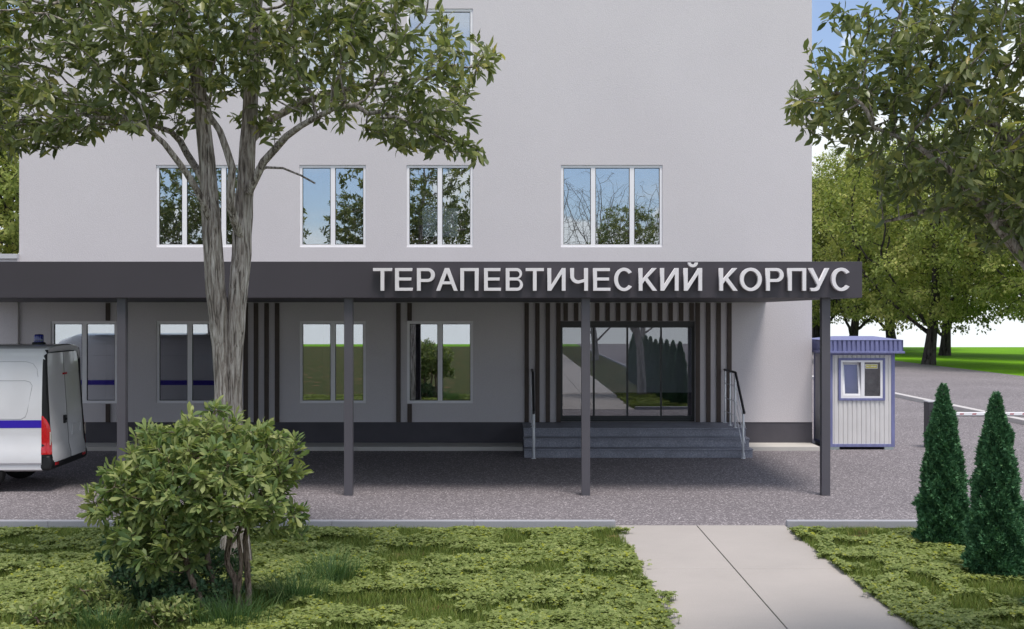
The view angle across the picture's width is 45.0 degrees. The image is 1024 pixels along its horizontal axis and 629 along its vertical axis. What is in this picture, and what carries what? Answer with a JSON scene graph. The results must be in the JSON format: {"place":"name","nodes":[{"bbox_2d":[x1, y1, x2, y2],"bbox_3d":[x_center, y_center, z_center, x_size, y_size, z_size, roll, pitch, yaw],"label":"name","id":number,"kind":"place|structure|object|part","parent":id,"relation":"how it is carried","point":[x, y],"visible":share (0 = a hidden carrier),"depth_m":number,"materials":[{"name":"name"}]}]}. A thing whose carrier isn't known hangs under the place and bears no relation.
{"place":"outdoors","nodes":[
{"label":"outdoors","id":0,"kind":"place"},
{"bbox_2d":[86,443,819,450],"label":"pavement","id":1,"kind":"structure","parent":0,"point":[469,447],"depth_m":27.25,"materials":[{"name":"concrete"}]},
{"bbox_2d":[0,352,1023,525],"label":"asphalt yard","id":2,"kind":"structure","parent":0,"point":[782,487],"depth_m":21.94,"materials":[{"name":"grey asphalt"}]},
{"bbox_2d":[0,334,86,484],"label":"ambulance van","id":3,"kind":"object","parent":2,"relation":"on","point":[42,426],"visible":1,"depth_m":20.86,"materials":[{"name":"white paint"}]},
{"bbox_3d":[-7.845,1.580,21.370,0.173,1.840,0.933,0,0,-3],"label":"rear door","id":4,"kind":"part","parent":3,"relation":"part of","materials":[{"name":"white paint"}]},
{"bbox_3d":[-7.892,1.580,22.325,0.173,1.840,0.933,0,0,-3],"label":"rear door","id":5,"kind":"part","parent":3,"relation":"part of","materials":[{"name":"white paint"}]},
{"bbox_2d":[0,262,861,495],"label":"entrance canopy","id":6,"kind":"object","parent":2,"relation":"on","point":[123,284],"visible":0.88,"depth_m":20.35,"materials":[{"name":"grey metal"}]},
{"bbox_2d":[373,263,849,290],"bbox_3d":[1.624,-0.617,20.270,7.797,0.467,0.100,0,0,0],"label":"canopy sign","id":7,"kind":"object","parent":6,"relation":"attached to","point":[686,283],"visible":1,"depth_m":20.22,"materials":[{"name":"white plastic"}]},
{"bbox_2d":[523,422,752,457],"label":"entrance steps","id":8,"kind":"structure","parent":2,"relation":"on","point":[655,440],"depth_m":26.28,"materials":[{"name":"grey stone"}]},
{"bbox_2d":[530,369,535,458],"bbox_3d":[0.449,2.112,26.802,0.100,1.776,2.396,0,0,0],"label":"railing","id":9,"kind":"object","parent":8,"relation":"on","point":[532,422],"visible":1,"depth_m":25.93,"materials":[{"name":"metal"}]},
{"bbox_2d":[723,369,745,458],"bbox_3d":[4.815,2.112,26.802,0.100,1.776,2.396,0,0,0],"label":"railing","id":10,"kind":"object","parent":8,"relation":"on","point":[736,380],"visible":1,"depth_m":26.64,"materials":[{"name":"metal"}]},
{"bbox_2d":[812,336,904,449],"bbox_3d":[7.770,1.750,28.130,1.800,2.520,1.720,0,0,0],"label":"security booth","id":11,"kind":"object","parent":2,"relation":"on","point":[862,391],"visible":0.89,"depth_m":27.45,"materials":[{"name":"white metal"}]},
{"bbox_2d":[838,358,884,400],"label":"window","id":12,"kind":"structure","parent":11,"relation":"in","point":[861,396],"depth_m":27.44,"materials":[{"name":"white metal"}]},
{"bbox_2d":[923,400,1023,446],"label":"boom barrier","id":13,"kind":"object","parent":2,"relation":"on","point":[928,405],"visible":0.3,"depth_m":27.70,"materials":[{"name":"metal"}]},
{"bbox_2d":[0,524,1023,628],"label":"lawn","id":14,"kind":"structure","parent":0,"point":[858,535],"depth_m":13.17,"materials":[{"name":"green plant"}]},
{"bbox_2d":[9,596,81,628],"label":"shrub","id":15,"kind":"object","parent":14,"relation":"on","point":[33,610],"visible":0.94,"depth_m":11.78,"materials":[{"name":"green plant"}]},
{"bbox_2d":[49,571,135,620],"bbox_3d":[-4.104,2.775,12.130,0.809,0.509,0.563,0,0,0],"label":"shrub","id":16,"kind":"object","parent":14,"relation":"on","point":[90,590],"visible":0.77,"depth_m":12.06,"materials":[{"name":"green plant"}]},
{"bbox_2d":[42,596,159,628],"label":"grass tuft","id":17,"kind":"object","parent":14,"relation":"on","point":[87,620],"visible":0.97,"depth_m":11.73,"materials":[{"name":"green plant"}]},
{"bbox_2d":[130,593,208,628],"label":"shrub","id":18,"kind":"object","parent":14,"relation":"on","point":[173,611],"visible":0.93,"depth_m":11.79,"materials":[{"name":"green plant"}]},
{"bbox_2d":[92,528,253,612],"bbox_3d":[-3.462,2.562,12.609,1.606,1.025,1.062,0,0,0],"label":"shrub","id":19,"kind":"object","parent":14,"relation":"on","point":[122,574],"visible":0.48,"depth_m":12.46,"materials":[{"name":"green plant"}]},
{"bbox_2d":[76,395,314,613],"bbox_3d":[-3.170,1.904,12.434,2.410,2.181,1.752,0,0,0],"label":"shrub","id":20,"kind":"object","parent":14,"relation":"on","point":[219,464],"visible":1,"depth_m":12.08,"materials":[{"name":"green plant"}]},
{"bbox_2d":[138,584,293,628],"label":"grass tuft","id":21,"kind":"object","parent":14,"relation":"on","point":[225,615],"visible":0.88,"depth_m":11.82,"materials":[{"name":"green plant"}]},
{"bbox_2d":[0,0,504,565],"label":"broadleaf tree","id":22,"kind":"object","parent":14,"relation":"on","point":[186,42],"visible":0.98,"depth_m":13.88,"materials":[{"name":"green plant"}]},
{"bbox_2d":[242,559,358,605],"bbox_3d":[-2.180,2.778,12.971,1.511,0.444,1.279,0,0,0],"label":"grass tuft","id":23,"kind":"object","parent":14,"relation":"on","point":[290,589],"visible":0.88,"depth_m":12.85,"materials":[{"name":"green plant"}]},
{"bbox_2d":[278,543,383,585],"bbox_3d":[-2.085,2.768,13.858,1.232,0.464,1.291,0,0,-22],"label":"grass tuft","id":24,"kind":"object","parent":14,"relation":"on","point":[337,574],"visible":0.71,"depth_m":13.79,"materials":[{"name":"green plant"}]},
{"bbox_2d":[0,524,1023,628],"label":"clover","id":25,"kind":"object","parent":14,"relation":"on","point":[568,543],"visible":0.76,"depth_m":13.66,"materials":[{"name":"green plant"}]},
{"bbox_2d":[781,0,1023,270],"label":"broadleaf tree","id":26,"kind":"object","parent":14,"relation":"on","point":[960,149],"visible":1,"depth_m":9.21,"materials":[{"name":"green plant"}]},
{"bbox_2d":[910,382,970,545],"bbox_3d":[5.535,1.940,15.853,0.814,2.165,0.816,0,0,0],"label":"conical evergreen","id":27,"kind":"object","parent":14,"relation":"on","point":[940,502],"visible":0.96,"depth_m":15.70,"materials":[{"name":"green plant"}]},
{"bbox_2d":[960,391,1023,581],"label":"conical evergreen","id":28,"kind":"object","parent":14,"relation":"on","point":[993,526],"visible":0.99,"depth_m":13.96,"materials":[{"name":"green plant"}]},
{"bbox_2d":[0,0,1023,346],"label":"sky","id":29,"kind":"structure","parent":0,"point":[1008,333],"materials":[{"name":"white"}]},
{"bbox_2d":[616,525,917,628],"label":"path","id":30,"kind":"structure","parent":0,"point":[748,576],"depth_m":13.83,"materials":[{"name":"concrete"}]},
{"bbox_2d":[895,347,1023,375],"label":"ground","id":31,"kind":"structure","parent":0,"point":[1006,360],"depth_m":85.13,"materials":[{"name":"green plant"}]},
{"bbox_2d":[0,22,18,253],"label":"deciduous tree","id":32,"kind":"object","parent":31,"relation":"on","point":[9,233],"visible":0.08,"depth_m":45.85,"materials":[{"name":"green plant"}]},
{"bbox_2d":[0,254,18,343],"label":"side wing","id":33,"kind":"structure","parent":31,"relation":"on","point":[9,322],"depth_m":27.99,"materials":[{"name":"grey paint"}]},
{"bbox_2d":[0,7,18,253],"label":"deciduous tree","id":34,"kind":"object","parent":31,"relation":"on","point":[10,168],"depth_m":57.02,"materials":[{"name":"green plant"}]},
{"bbox_2d":[19,0,811,446],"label":"hospital building","id":35,"kind":"structure","parent":31,"relation":"on","point":[633,130],"depth_m":28.07,"materials":[{"name":"paint"}]},
{"bbox_2d":[51,321,116,402],"bbox_3d":[-9.721,1.084,28.135,1.503,1.867,0.070,0,0,0],"label":"window","id":36,"kind":"structure","parent":35,"relation":"in","point":[84,323],"depth_m":28.10,"materials":[{"name":"white plastic"}]},
{"bbox_2d":[157,321,213,402],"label":"window","id":37,"kind":"structure","parent":35,"relation":"in","point":[189,323],"depth_m":28.10,"materials":[{"name":"white plastic"}]},
{"bbox_2d":[156,165,237,246],"bbox_3d":[-7.014,-2.461,28.135,2.140,1.868,0.070,0,0,0],"label":"window","id":38,"kind":"structure","parent":35,"relation":"in","point":[223,168],"depth_m":28.10,"materials":[{"name":"white plastic"}]},
{"bbox_2d":[156,9,249,90],"bbox_3d":[-7.014,-6.013,28.135,2.140,1.867,0.070,0,0,0],"label":"window","id":39,"kind":"structure","parent":35,"relation":"in","point":[222,15],"depth_m":28.10,"materials":[{"name":"white plastic"}]},
{"bbox_2d":[300,321,365,402],"bbox_3d":[-4.072,1.084,28.135,1.503,1.867,0.070,0,0,0],"label":"window","id":40,"kind":"structure","parent":35,"relation":"in","point":[332,323],"depth_m":28.10,"materials":[{"name":"white plastic"}]},
{"bbox_2d":[300,165,365,246],"bbox_3d":[-4.072,-2.461,28.135,1.509,1.868,0.070,0,0,0],"label":"window","id":41,"kind":"structure","parent":35,"relation":"in","point":[332,168],"depth_m":28.10,"materials":[{"name":"white plastic"}]},
{"bbox_2d":[300,9,365,90],"bbox_3d":[-4.072,-6.013,28.135,1.509,1.867,0.070,0,0,0],"label":"window","id":42,"kind":"structure","parent":35,"relation":"in","point":[364,71],"depth_m":28.10,"materials":[{"name":"white plastic"}]},
{"bbox_2d":[407,321,472,402],"bbox_3d":[-1.635,1.084,28.135,1.503,1.867,0.070,0,0,0],"label":"window","id":43,"kind":"structure","parent":35,"relation":"in","point":[439,323],"depth_m":28.10,"materials":[{"name":"white plastic"}]},
{"bbox_2d":[407,165,472,246],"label":"window","id":44,"kind":"structure","parent":35,"relation":"in","point":[439,168],"depth_m":28.10,"materials":[{"name":"white plastic"}]},
{"bbox_2d":[407,9,472,90],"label":"window","id":45,"kind":"structure","parent":35,"relation":"in","point":[429,10],"depth_m":28.10,"materials":[{"name":"white plastic"}]},
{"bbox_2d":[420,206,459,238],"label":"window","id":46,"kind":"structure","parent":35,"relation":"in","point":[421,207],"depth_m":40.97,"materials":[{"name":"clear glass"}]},
{"bbox_2d":[561,165,661,246],"bbox_3d":[2.264,-2.461,28.135,2.310,1.868,0.070,0,0,0],"label":"window","id":47,"kind":"structure","parent":35,"relation":"in","point":[592,168],"depth_m":28.10,"materials":[{"name":"white plastic"}]},
{"bbox_2d":[561,321,694,421],"bbox_3d":[2.633,1.297,28.270,3.067,2.294,0.120,0,0,0],"label":"entrance door","id":48,"kind":"structure","parent":35,"relation":"in","point":[564,324],"depth_m":28.24,"materials":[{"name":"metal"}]},
{"bbox_2d":[0,520,917,527],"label":"kerb","id":49,"kind":"structure","parent":31,"relation":"on","point":[506,523],"depth_m":17.41,"materials":[{"name":"concrete"}]},
{"bbox_2d":[812,151,897,337],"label":"deciduous tree","id":50,"kind":"object","parent":31,"relation":"on","point":[815,330],"visible":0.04,"depth_m":101.95,"materials":[{"name":"green plant"}]},
{"bbox_2d":[812,148,940,335],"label":"deciduous tree","id":51,"kind":"object","parent":31,"relation":"on","point":[854,328],"visible":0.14,"depth_m":94.40,"materials":[{"name":"green plant"}]},
{"bbox_2d":[814,160,957,338],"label":"deciduous tree","id":52,"kind":"object","parent":31,"relation":"on","point":[893,336],"visible":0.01,"depth_m":105.67,"materials":[{"name":"green plant"}]},
{"bbox_2d":[812,121,1023,364],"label":"deciduous tree","id":53,"kind":"object","parent":31,"relation":"on","point":[937,303],"visible":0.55,"depth_m":73.42,"materials":[{"name":"green plant"}]},
{"bbox_2d":[812,375,1023,424],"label":"road kerb","id":54,"kind":"structure","parent":31,"relation":"on","point":[1014,419],"depth_m":38.48,"materials":[{"name":"metal"}]},
{"bbox_2d":[836,139,1023,355],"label":"deciduous tree","id":55,"kind":"object","parent":31,"relation":"on","point":[945,346],"visible":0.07,"depth_m":90.17,"materials":[{"name":"green plant"}]},
{"bbox_2d":[930,106,1023,323],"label":"deciduous tree","id":56,"kind":"object","parent":31,"relation":"on","point":[991,261],"visible":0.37,"depth_m":66.42,"materials":[{"name":"green plant"}]},
{"bbox_2d":[946,124,1023,322],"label":"deciduous tree","id":57,"kind":"object","parent":31,"relation":"on","point":[1013,317],"visible":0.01,"depth_m":84.17,"materials":[{"name":"green plant"}]}
]}

